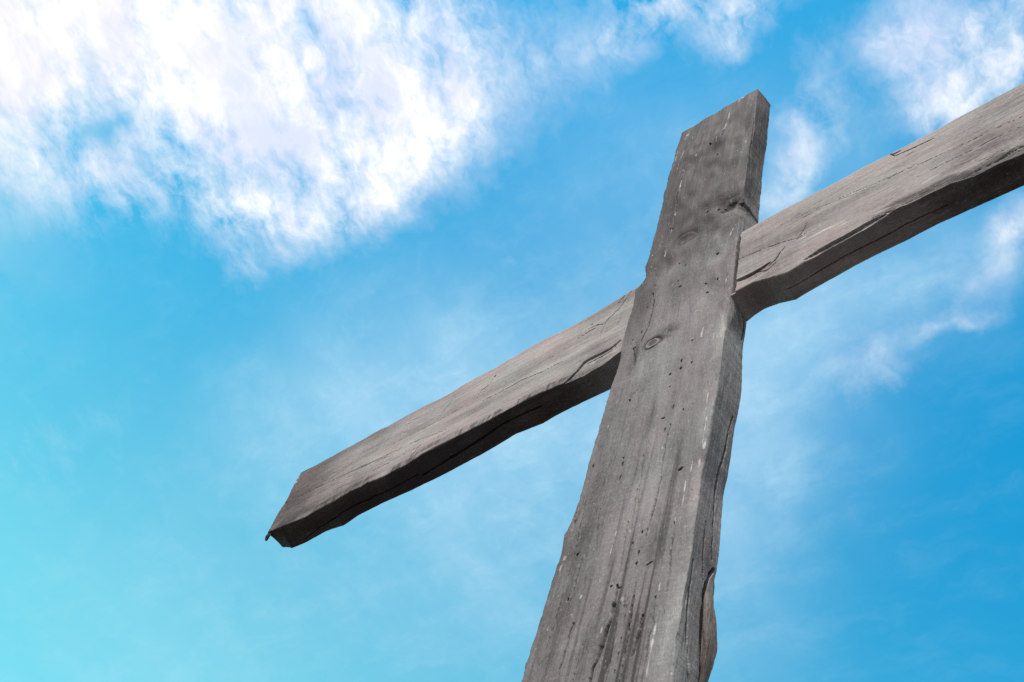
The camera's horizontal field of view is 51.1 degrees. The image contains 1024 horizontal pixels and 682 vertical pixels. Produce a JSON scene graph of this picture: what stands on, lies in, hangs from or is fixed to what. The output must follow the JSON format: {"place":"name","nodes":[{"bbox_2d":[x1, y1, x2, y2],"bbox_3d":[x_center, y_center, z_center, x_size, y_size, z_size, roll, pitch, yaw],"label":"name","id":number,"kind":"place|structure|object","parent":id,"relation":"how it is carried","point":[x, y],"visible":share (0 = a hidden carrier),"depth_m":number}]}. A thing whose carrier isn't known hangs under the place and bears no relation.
{"place":"outdoors","nodes":[
{"label":"outdoors","id":0,"kind":"place"},
{"bbox_2d":[0,0,1023,681],"label":"sky","id":1,"kind":"structure","parent":0,"point":[243,242]},
{"bbox_3d":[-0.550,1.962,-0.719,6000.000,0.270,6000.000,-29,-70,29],"label":"ground","id":2,"kind":"structure","parent":0,"visible":0},
{"bbox_2d":[265,83,1023,681],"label":"wooden cross","id":3,"kind":"object","parent":2,"relation":"on","point":[657,353],"visible":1,"depth_m":2.31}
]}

